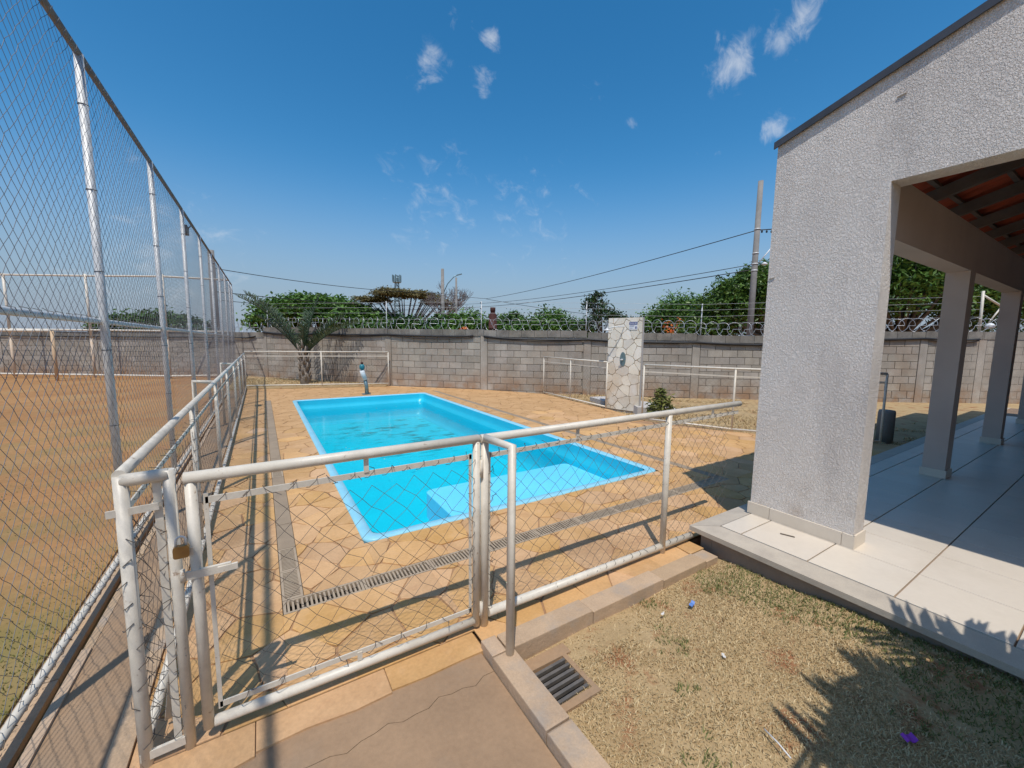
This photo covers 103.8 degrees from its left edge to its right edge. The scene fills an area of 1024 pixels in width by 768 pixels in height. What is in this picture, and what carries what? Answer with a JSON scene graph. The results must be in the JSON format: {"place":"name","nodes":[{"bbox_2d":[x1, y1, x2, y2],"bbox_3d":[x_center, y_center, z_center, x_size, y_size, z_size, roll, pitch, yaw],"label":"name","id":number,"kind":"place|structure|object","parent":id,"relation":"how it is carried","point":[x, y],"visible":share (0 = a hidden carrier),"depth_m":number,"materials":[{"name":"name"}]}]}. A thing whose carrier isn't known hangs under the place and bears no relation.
{"place":"outdoors","nodes":[
{"label":"outdoors","id":0,"kind":"place"},
{"bbox_2d":[0,375,229,726],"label":"court field","id":1,"kind":"structure","parent":0,"point":[9,463],"depth_m":4.21,"materials":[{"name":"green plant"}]},
{"bbox_2d":[0,329,59,380],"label":"football goal","id":2,"kind":"object","parent":1,"relation":"on","point":[54,353],"visible":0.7,"depth_m":14.11,"materials":[{"name":"beige paint"}]},
{"bbox_2d":[0,273,227,378],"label":"court end fence","id":3,"kind":"object","parent":1,"relation":"on","point":[14,373],"visible":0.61,"depth_m":15.36,"materials":[{"name":"grey metal"}]},
{"bbox_2d":[28,390,560,767],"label":"concrete path","id":4,"kind":"structure","parent":0,"point":[467,713],"depth_m":1.58,"materials":[{"name":"beige concrete"}]},
{"bbox_2d":[103,390,242,767],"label":"railing plinth","id":5,"kind":"structure","parent":4,"relation":"on","point":[122,748],"depth_m":1.62,"materials":[{"name":"concrete"}]},
{"bbox_2d":[229,376,389,390],"bbox_3d":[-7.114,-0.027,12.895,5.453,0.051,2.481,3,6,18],"label":"yard grass","id":6,"kind":"structure","parent":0,"point":[261,381],"depth_m":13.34,"materials":[{"name":"green plant"}]},
{"bbox_2d":[236,289,359,383],"bbox_3d":[-6.828,-1.426,12.981,3.940,3.108,1.129,1,6,6],"label":"triangle palm","id":7,"kind":"object","parent":6,"relation":"on","point":[306,343],"visible":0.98,"depth_m":12.83,"materials":[{"name":"green plant"}]},
{"bbox_2d":[0,0,1023,425],"label":"sky","id":8,"kind":"structure","parent":0,"point":[511,147],"materials":[{"name":"blue"}]},
{"bbox_2d":[129,386,899,767],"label":"pool deck","id":9,"kind":"structure","parent":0,"point":[229,744],"depth_m":2.74,"materials":[{"name":"stone"}]},
{"bbox_2d":[105,468,196,767],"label":"fixed fence panel","id":10,"kind":"object","parent":9,"relation":"on","point":[122,512],"visible":1,"depth_m":1.38,"materials":[{"name":"white paint"}]},
{"bbox_2d":[111,353,246,737],"bbox_3d":[-4.636,0.240,6.530,0.226,1.116,12.365,-3,7,-32],"label":"pool railing","id":11,"kind":"object","parent":9,"relation":"on","point":[134,461],"visible":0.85,"depth_m":2.75,"materials":[{"name":"white metal"}]},
{"bbox_2d":[244,351,388,385],"bbox_3d":[-5.872,-0.438,12.286,4.034,1.129,0.039,-1,6,-15],"label":"pool railing","id":12,"kind":"object","parent":9,"relation":"on","point":[322,384],"visible":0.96,"depth_m":12.30,"materials":[{"name":"white metal"}]},
{"bbox_2d":[266,413,424,614],"bbox_3d":[-1.747,0.849,7.055,4.315,0.155,8.820,-3,7,-32],"label":"drain channel","id":13,"kind":"object","parent":9,"relation":"in","point":[300,606],"visible":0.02,"depth_m":2.44,"materials":[{"name":"grey metal"}]},
{"bbox_2d":[266,401,280,460],"bbox_3d":[-4.282,0.704,7.136,0.108,0.031,5.971,-3,7,-32],"label":"drain cover","id":14,"kind":"object","parent":13,"relation":"on","point":[274,448],"visible":0.89,"depth_m":6.21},
{"bbox_2d":[271,471,283,477],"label":"drain grate","id":15,"kind":"object","parent":13,"relation":"on","point":[277,474],"visible":0.69,"depth_m":4.45,"materials":[{"name":"plastic"}]},
{"bbox_2d":[272,477,294,549],"bbox_3d":[-2.079,1.109,3.621,0.108,0.031,1.737,-3,7,-32],"label":"drain cover","id":16,"kind":"object","parent":13,"relation":"on","point":[285,540],"visible":0.84,"depth_m":3.34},
{"bbox_2d":[278,547,298,572],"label":"drain grate","id":17,"kind":"object","parent":13,"relation":"on","point":[287,564],"visible":0.88,"depth_m":2.74,"materials":[{"name":"plastic"}]},
{"bbox_2d":[280,569,303,604],"bbox_3d":[-1.356,1.244,2.468,0.108,0.035,0.326,-3,7,-32],"label":"drain grate","id":18,"kind":"object","parent":13,"relation":"on","point":[288,589],"visible":0.91,"depth_m":2.45,"materials":[{"name":"plastic"}]},
{"bbox_2d":[283,579,364,614],"bbox_3d":[-1.097,1.259,2.357,0.428,0.035,0.128,-3,7,-32],"label":"drain grate","id":19,"kind":"object","parent":13,"relation":"on","point":[327,592],"visible":0.74,"depth_m":2.36,"materials":[{"name":"plastic"}]},
{"bbox_2d":[362,560,433,589],"bbox_3d":[-0.730,1.239,2.584,0.428,0.035,0.128,-3,7,-32],"label":"drain grate","id":20,"kind":"object","parent":13,"relation":"on","point":[413,568],"visible":0.77,"depth_m":2.58,"materials":[{"name":"plastic"}]},
{"bbox_2d":[427,547,490,569],"bbox_3d":[-0.364,1.218,2.812,0.428,0.035,0.128,-3,7,-32],"label":"drain grate","id":21,"kind":"object","parent":13,"relation":"on","point":[449,558],"visible":0.48,"depth_m":2.78,"materials":[{"name":"plastic"}]},
{"bbox_2d":[490,530,538,551],"bbox_3d":[0.002,1.198,3.039,0.428,0.035,0.128,-3,7,-32],"label":"drain grate","id":22,"kind":"object","parent":13,"relation":"on","point":[519,538],"visible":0.53,"depth_m":3.05,"materials":[{"name":"plastic"}]},
{"bbox_2d":[532,518,581,536],"bbox_3d":[0.368,1.177,3.266,0.428,0.035,0.128,-3,7,-32],"label":"drain grate","id":23,"kind":"object","parent":13,"relation":"on","point":[546,530],"visible":0.67,"depth_m":3.26,"materials":[{"name":"plastic"}]},
{"bbox_2d":[435,391,717,476],"bbox_3d":[0.004,0.636,8.207,0.108,0.031,8.682,-3,7,-32],"label":"drain cover","id":24,"kind":"object","parent":13,"relation":"on","point":[672,463],"visible":0.6,"depth_m":5.89,"materials":[{"name":"grey concrete"}]},
{"bbox_2d":[574,507,618,523],"bbox_3d":[0.735,1.157,3.493,0.428,0.035,0.128,-3,7,-32],"label":"drain grate","id":25,"kind":"object","parent":13,"relation":"on","point":[588,516],"visible":0.74,"depth_m":3.49,"materials":[{"name":"plastic"}]},
{"bbox_2d":[609,498,649,512],"bbox_3d":[1.101,1.136,3.720,0.428,0.035,0.128,-3,7,-32],"label":"drain grate","id":26,"kind":"object","parent":13,"relation":"on","point":[626,507],"visible":0.71,"depth_m":3.72,"materials":[{"name":"plastic"}]},
{"bbox_2d":[642,490,680,501],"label":"drain grate","id":27,"kind":"object","parent":13,"relation":"on","point":[653,498],"visible":0.53,"depth_m":3.94,"materials":[{"name":"plastic"}]},
{"bbox_2d":[670,482,704,493],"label":"drain grate","id":28,"kind":"object","parent":13,"relation":"on","point":[689,487],"visible":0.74,"depth_m":4.18,"materials":[{"name":"plastic"}]},
{"bbox_2d":[696,476,727,485],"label":"drain grate","id":29,"kind":"object","parent":13,"relation":"on","point":[712,479],"visible":0.69,"depth_m":4.41,"materials":[{"name":"plastic"}]},
{"bbox_2d":[359,362,369,394],"bbox_3d":[-3.993,-0.158,10.879,0.263,0.885,0.200,-3,7,-32],"label":"pool spout","id":30,"kind":"object","parent":9,"relation":"on","point":[362,372],"visible":1,"depth_m":10.82,"materials":[{"name":"grey metal"}]},
{"bbox_2d":[293,392,655,543],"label":"swimming pool","id":31,"kind":"structure","parent":9,"relation":"in","point":[405,418],"depth_m":6.38,"materials":[{"name":"blue liquid"}]},
{"bbox_2d":[543,356,607,408],"bbox_3d":[1.504,-0.083,10.177,0.038,1.129,2.776,-2,7,-26],"label":"pool railing","id":32,"kind":"object","parent":9,"relation":"on","point":[570,364],"visible":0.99,"depth_m":10.07,"materials":[{"name":"white metal"}]},
{"bbox_2d":[480,401,741,656],"bbox_3d":[0.905,0.741,2.567,2.359,1.094,0.319,-3,7,-32],"label":"front fence panel","id":33,"kind":"object","parent":9,"relation":"on","point":[511,602],"visible":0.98,"depth_m":2.29,"materials":[{"name":"white paint"}]},
{"bbox_2d":[179,434,483,730],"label":"pool gate","id":34,"kind":"structure","parent":33,"relation":"attached to","point":[197,573],"depth_m":1.62,"materials":[{"name":"white metal"}]},
{"bbox_2d":[172,536,189,559],"bbox_3d":[-1.133,0.556,1.375,0.044,0.078,0.020,-3,7,-32],"label":"padlock","id":35,"kind":"object","parent":34,"relation":"hanging from","point":[180,551],"visible":1,"depth_m":1.37,"materials":[{"name":"gold metal"}]},
{"bbox_2d":[641,364,888,443],"bbox_3d":[3.999,0.308,6.777,3.530,1.159,0.236,4,7,28],"label":"pool railing","id":36,"kind":"object","parent":9,"relation":"on","point":[731,429],"visible":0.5,"depth_m":6.86,"materials":[{"name":"white metal"}]},
{"bbox_2d":[525,558,1023,767],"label":"lawn","id":37,"kind":"structure","parent":0,"point":[606,638],"depth_m":1.77,"materials":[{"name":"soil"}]},
{"bbox_2d":[525,643,600,713],"bbox_3d":[0.220,1.468,1.878,0.288,0.222,0.310,-3,7,-32],"label":"storm drain","id":38,"kind":"object","parent":37,"relation":"in","point":[561,681],"visible":0.52,"depth_m":1.87,"materials":[{"name":"concrete"}]},
{"bbox_2d":[481,550,717,767],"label":"garden curb","id":39,"kind":"structure","parent":37,"relation":"on","point":[566,741],"depth_m":1.99,"materials":[{"name":"concrete"}]},
{"bbox_2d":[764,728,790,758],"bbox_3d":[1.012,1.369,1.534,0.007,0.011,0.116,-1,6,-14],"label":"white straw","id":40,"kind":"object","parent":37,"relation":"on","point":[778,743],"visible":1,"depth_m":1.52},
{"bbox_2d":[639,561,1023,767],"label":"green grass","id":41,"kind":"structure","parent":37,"relation":"on","point":[958,660],"depth_m":1.89,"materials":[{"name":"green plant"}]},
{"bbox_2d":[900,732,918,742],"bbox_3d":[1.516,1.350,1.533,0.045,0.016,0.028,0,6,-3],"label":"flower petal","id":42,"kind":"object","parent":37,"relation":"on","point":[911,737],"visible":1,"depth_m":1.53,"materials":[{"name":"purple plant"}]},
{"bbox_2d":[547,394,1018,444],"bbox_3d":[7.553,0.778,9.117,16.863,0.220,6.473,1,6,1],"label":"side yard","id":43,"kind":"structure","parent":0,"point":[908,415],"depth_m":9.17,"materials":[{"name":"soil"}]},
{"bbox_2d":[590,396,604,404],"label":"concrete slab","id":44,"kind":"structure","parent":43,"relation":"on","point":[599,399],"depth_m":10.14,"materials":[{"name":"paint"}]},
{"bbox_2d":[606,317,644,412],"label":"shower wall","id":45,"kind":"structure","parent":43,"relation":"on","point":[624,383],"depth_m":8.78,"materials":[{"name":"stone"}]},
{"bbox_2d":[602,326,623,330],"bbox_3d":[2.206,-1.203,8.680,0.490,0.101,0.196,1,6,2],"label":"shower fixture","id":46,"kind":"object","parent":45,"relation":"attached to","point":[607,329],"visible":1,"depth_m":8.65,"materials":[{"name":"metal"}]},
{"bbox_2d":[619,352,625,365],"bbox_3d":[2.407,-0.541,8.778,0.140,0.312,0.067,6,8,42],"label":"shower valve","id":47,"kind":"object","parent":45,"relation":"attached to","point":[622,359],"visible":1,"depth_m":8.79,"materials":[{"name":"grey metal"}]},
{"bbox_2d":[629,322,637,329],"bbox_3d":[2.592,-1.246,8.576,0.190,0.170,0.009,6,8,42],"label":"shower sign","id":48,"kind":"object","parent":45,"relation":"attached to","point":[633,325],"visible":1,"depth_m":8.57,"materials":[{"name":"white plastic"}]},
{"bbox_2d":[632,401,675,413],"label":"concrete slab","id":49,"kind":"structure","parent":43,"relation":"on","point":[637,409],"depth_m":8.64,"materials":[{"name":"paint"}]},
{"bbox_2d":[643,387,681,411],"bbox_3d":[3.065,0.376,8.337,0.760,0.691,0.742,-1,6,-12],"label":"shrub","id":50,"kind":"object","parent":43,"relation":"on","point":[659,402],"visible":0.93,"depth_m":8.25,"materials":[{"name":"green plant"}]},
{"bbox_2d":[875,409,895,443],"bbox_3d":[5.994,0.692,6.447,0.214,0.570,0.220,-3,7,-32],"label":"trash bin","id":51,"kind":"object","parent":43,"relation":"on","point":[888,426],"visible":0.74,"depth_m":6.36,"materials":[{"name":"plastic"}]},
{"label":"ground","id":52,"kind":"structure","parent":0,"visible":0},
{"bbox_2d":[0,391,225,767],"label":"fence plinth","id":53,"kind":"structure","parent":52,"relation":"on","point":[18,739],"depth_m":1.97,"materials":[{"name":"concrete"}]},
{"bbox_2d":[0,0,236,750],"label":"tall fence","id":54,"kind":"object","parent":53,"relation":"on","point":[81,66],"visible":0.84,"depth_m":2.77,"materials":[{"name":"metal"}]},
{"bbox_2d":[13,417,214,767],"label":"gutter","id":55,"kind":"object","parent":52,"relation":"on","point":[89,636],"depth_m":2.17,"materials":[{"name":"grey concrete"}]},
{"bbox_2d":[14,390,230,767],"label":"gutter curb","id":56,"kind":"structure","parent":52,"relation":"on","point":[34,743],"depth_m":1.77,"materials":[{"name":"concrete"}]},
{"bbox_2d":[0,331,264,377],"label":"block wall","id":57,"kind":"structure","parent":52,"relation":"on","point":[242,345],"depth_m":16.44,"materials":[{"name":"concrete"}]},
{"bbox_2d":[1,335,255,337],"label":"wall cable","id":58,"kind":"object","parent":57,"relation":"attached to","point":[123,336],"depth_m":16.30,"materials":[{"name":"grey metal"}]},
{"bbox_2d":[1,321,263,331],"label":"razor wire","id":59,"kind":"object","parent":57,"relation":"on","point":[132,329],"visible":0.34,"depth_m":16.33,"materials":[{"name":"silver metal"}]},
{"bbox_2d":[81,305,211,331],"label":"hazy tree","id":60,"kind":"object","parent":52,"relation":"on","point":[152,320],"visible":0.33,"depth_m":57.41,"materials":[{"name":"green plant"}]},
{"bbox_2d":[207,250,219,330],"bbox_3d":[-18.322,-4.616,24.744,0.468,7.050,0.480,-3,7,-32],"label":"utility pole","id":61,"kind":"object","parent":52,"relation":"on","point":[212,251],"visible":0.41,"depth_m":24.52,"materials":[{"name":"concrete"}]},
{"bbox_2d":[236,289,399,331],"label":"spreading tree","id":62,"kind":"object","parent":52,"relation":"on","point":[331,311],"visible":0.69,"depth_m":55.24,"materials":[{"name":"green plant"}]},
{"bbox_2d":[262,327,484,389],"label":"block wall","id":63,"kind":"structure","parent":52,"relation":"on","point":[443,363],"depth_m":12.89,"materials":[{"name":"concrete"}]},
{"bbox_2d":[262,331,472,336],"bbox_3d":[-5.209,-1.659,13.329,8.463,0.162,0.285,3,7,19],"label":"wall cable","id":64,"kind":"object","parent":63,"relation":"attached to","point":[385,334],"depth_m":12.72,"materials":[{"name":"grey metal"}]},
{"bbox_2d":[265,317,484,328],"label":"razor wire","id":65,"kind":"object","parent":63,"relation":"on","point":[315,322],"visible":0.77,"depth_m":12.81,"materials":[{"name":"silver metal"}]},
{"bbox_2d":[384,301,386,327],"bbox_3d":[-4.029,-2.122,12.835,0.029,1.030,0.073,4,7,29],"label":"electric fence post","id":66,"kind":"object","parent":63,"relation":"on","point":[386,314],"visible":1,"depth_m":12.82,"materials":[{"name":"metal"}]},
{"bbox_2d":[392,274,401,316],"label":"lattice tower","id":67,"kind":"structure","parent":52,"relation":"on","point":[398,279],"depth_m":107.57,"materials":[{"name":"grey metal"}]},
{"bbox_2d":[344,310,453,328],"bbox_3d":[-9.969,-4.679,38.009,12.740,4.553,6.606,0,6,-10],"label":"round bush","id":68,"kind":"object","parent":52,"relation":"on","point":[418,324],"visible":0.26,"depth_m":37.35,"materials":[{"name":"green plant"}]},
{"bbox_2d":[350,285,454,322],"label":"umbrella tree","id":69,"kind":"object","parent":52,"relation":"on","point":[377,295],"visible":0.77,"depth_m":57.99,"materials":[{"name":"green plant"}]},
{"bbox_2d":[441,269,444,313],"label":"utility pole","id":70,"kind":"object","parent":52,"relation":"on","point":[442,293],"visible":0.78,"depth_m":41.10,"materials":[{"name":"concrete"}]},
{"bbox_2d":[222,269,421,292],"bbox_3d":[-12.693,-8.131,32.847,0.040,0.721,20.248,5,7,33],"label":"overhead wire","id":71,"kind":"object","parent":70,"relation":"attached to","point":[317,283],"visible":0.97,"depth_m":29.99,"materials":[{"name":"black metal"}]},
{"bbox_2d":[217,291,441,305],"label":"overhead wire","id":72,"kind":"object","parent":70,"relation":"attached to","point":[321,301],"visible":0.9,"depth_m":30.43,"materials":[{"name":"black metal"}]},
{"bbox_2d":[233,301,438,309],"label":"overhead wire","id":73,"kind":"object","parent":70,"relation":"attached to","point":[327,308],"visible":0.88,"depth_m":30.50,"materials":[{"name":"grey metal"}]},
{"bbox_2d":[424,284,471,318],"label":"bare tree","id":74,"kind":"object","parent":52,"relation":"on","point":[459,300],"visible":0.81,"depth_m":49.66,"materials":[{"name":"brown plant"}]},
{"bbox_2d":[444,273,461,316],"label":"street lamp","id":75,"kind":"object","parent":52,"relation":"on","point":[455,291],"visible":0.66,"depth_m":44.08,"materials":[{"name":"metal"}]},
{"bbox_2d":[427,306,513,329],"bbox_3d":[-3.600,-4.402,34.621,7.284,4.869,5.592,-3,7,-32],"label":"round bush","id":76,"kind":"object","parent":52,"relation":"on","point":[475,315],"visible":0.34,"depth_m":33.49,"materials":[{"name":"green plant"}]},
{"bbox_2d":[488,307,496,329],"bbox_3d":[-0.960,-2.069,19.913,0.460,3.410,0.460,-3,7,-32],"label":"rusty chimney","id":77,"kind":"object","parent":52,"relation":"on","point":[492,315],"visible":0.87,"depth_m":19.64,"materials":[{"name":"metal"}]},
{"bbox_2d":[497,308,532,328],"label":"round bush","id":78,"kind":"object","parent":52,"relation":"on","point":[512,316],"visible":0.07,"depth_m":48.43,"materials":[{"name":"green plant"}]},
{"bbox_2d":[509,303,594,337],"bbox_3d":[4.042,-5.187,39.602,9.108,5.531,7.276,-3,7,-32],"label":"round bush","id":79,"kind":"object","parent":52,"relation":"on","point":[548,315],"visible":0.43,"depth_m":38.50,"materials":[{"name":"green plant"}]},
{"bbox_2d":[570,291,647,335],"bbox_3d":[5.931,-3.257,24.636,4.854,4.929,2.740,0,6,-1],"label":"dark tree","id":80,"kind":"object","parent":52,"relation":"on","point":[597,314],"visible":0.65,"depth_m":24.45,"materials":[{"name":"green plant"}]},
{"bbox_2d":[635,287,762,335],"bbox_3d":[12.829,-3.817,27.523,9.868,5.596,6.060,0,6,-6],"label":"mango tree","id":81,"kind":"object","parent":52,"relation":"on","point":[672,310],"visible":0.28,"depth_m":26.84,"materials":[{"name":"green plant"}]},
{"bbox_2d":[481,330,1023,403],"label":"block wall","id":82,"kind":"structure","parent":52,"relation":"on","point":[907,366],"depth_m":11.21,"materials":[{"name":"concrete"}]},
{"bbox_2d":[585,301,586,330],"bbox_3d":[2.129,-1.850,11.556,0.029,1.040,0.073,4,7,29],"label":"electric fence post","id":83,"kind":"object","parent":82,"relation":"on","point":[586,316],"visible":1,"depth_m":11.54,"materials":[{"name":"metal"}]},
{"bbox_2d":[700,304,702,334],"bbox_3d":[5.212,-1.697,11.064,0.029,1.010,0.073,4,7,29],"label":"electric fence post","id":84,"kind":"object","parent":82,"relation":"on","point":[701,318],"visible":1,"depth_m":11.05,"materials":[{"name":"metal"}]},
{"bbox_2d":[483,336,980,345],"bbox_3d":[5.786,-1.213,11.179,13.378,0.273,0.421,1,6,6],"label":"wall cable","id":85,"kind":"object","parent":82,"relation":"attached to","point":[691,341],"depth_m":11.11,"materials":[{"name":"grey metal"}]},
{"bbox_2d":[484,337,979,345],"bbox_3d":[5.786,-1.190,11.182,13.375,0.248,0.394,1,6,6],"label":"wall cable","id":86,"kind":"object","parent":82,"relation":"attached to","point":[675,343],"depth_m":11.21,"materials":[{"name":"grey metal"}]},
{"bbox_2d":[485,318,1023,335],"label":"razor wire","id":87,"kind":"object","parent":82,"relation":"on","point":[888,325],"visible":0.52,"depth_m":11.10,"materials":[{"name":"silver metal"}]},
{"bbox_2d":[978,291,999,331],"bbox_3d":[12.800,-1.872,10.717,0.576,1.202,0.195,1,6,7],"label":"electric fence post","id":88,"kind":"object","parent":82,"relation":"on","point":[983,295],"visible":0.91,"depth_m":10.72,"materials":[{"name":"white metal"}]},
{"bbox_2d":[274,318,916,323],"bbox_3d":[1.645,-1.948,12.208,21.954,0.262,1.221,2,6,11],"label":"electric wire","id":89,"kind":"object","parent":88,"relation":"attached to","point":[526,320],"visible":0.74,"depth_m":12.24,"materials":[{"name":"metal"}]},
{"bbox_2d":[287,296,981,304],"bbox_3d":[1.651,-2.479,12.150,21.954,0.273,1.221,2,6,11],"label":"electric wire","id":90,"kind":"object","parent":88,"relation":"attached to","point":[612,303],"visible":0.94,"depth_m":11.40,"materials":[{"name":"metal"}]},
{"bbox_2d":[363,302,980,309],"bbox_3d":[1.650,-2.322,12.167,21.954,0.270,1.221,2,6,11],"label":"electric wire","id":91,"kind":"object","parent":88,"relation":"attached to","point":[570,308],"visible":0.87,"depth_m":11.61,"materials":[{"name":"metal"}]},
{"bbox_2d":[500,309,977,316],"bbox_3d":[1.648,-2.145,12.186,21.954,0.266,1.221,2,6,11],"label":"electric wire","id":92,"kind":"object","parent":88,"relation":"attached to","point":[709,316],"visible":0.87,"depth_m":11.13,"materials":[{"name":"metal"}]},
{"bbox_2d":[746,180,771,335],"bbox_3d":[9.745,-3.750,15.588,0.959,7.920,0.280,2,6,8],"label":"utility pole","id":93,"kind":"object","parent":52,"relation":"on","point":[753,283],"visible":0.84,"depth_m":15.47,"materials":[{"name":"concrete"}]},
{"bbox_2d":[457,264,750,304],"bbox_3d":[1.626,-6.691,29.956,0.025,0.930,32.971,-3,7,-28],"label":"overhead wire","id":94,"kind":"object","parent":93,"relation":"attached to","point":[629,285],"visible":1,"depth_m":20.67,"materials":[{"name":"black metal"}]},
{"bbox_2d":[468,270,749,307],"bbox_3d":[1.622,-6.388,29.988,0.033,0.747,32.971,-3,7,-28],"label":"overhead wire","id":95,"kind":"object","parent":93,"relation":"attached to","point":[629,289],"visible":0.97,"depth_m":20.74,"materials":[{"name":"black metal"}]},
{"bbox_2d":[487,231,753,298],"bbox_3d":[3.390,-7.233,28.372,0.033,0.320,28.689,-2,7,-25],"label":"overhead wire","id":96,"kind":"object","parent":93,"relation":"attached to","point":[641,262],"visible":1,"depth_m":20.41,"materials":[{"name":"black metal"}]},
{"bbox_2d":[488,299,622,317],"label":"overhead wire","id":97,"kind":"object","parent":96,"relation":"attached to","point":[543,308],"visible":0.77,"depth_m":38.12,"materials":[{"name":"black metal"}]},
{"bbox_2d":[674,254,894,335],"bbox_3d":[14.405,-3.735,21.567,10.940,6.759,6.405,2,6,16],"label":"mango tree","id":98,"kind":"object","parent":52,"relation":"on","point":[721,298],"visible":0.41,"depth_m":21.50,"materials":[{"name":"green plant"}]},
{"bbox_2d":[689,0,1023,681],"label":"porch building","id":99,"kind":"structure","parent":52,"relation":"on","point":[916,155],"depth_m":2.73,"materials":[{"name":"paint"}]},
{"bbox_2d":[885,254,1023,331],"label":"mango tree","id":100,"kind":"object","parent":52,"relation":"on","point":[921,285],"visible":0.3,"depth_m":17.97,"materials":[{"name":"green plant"}]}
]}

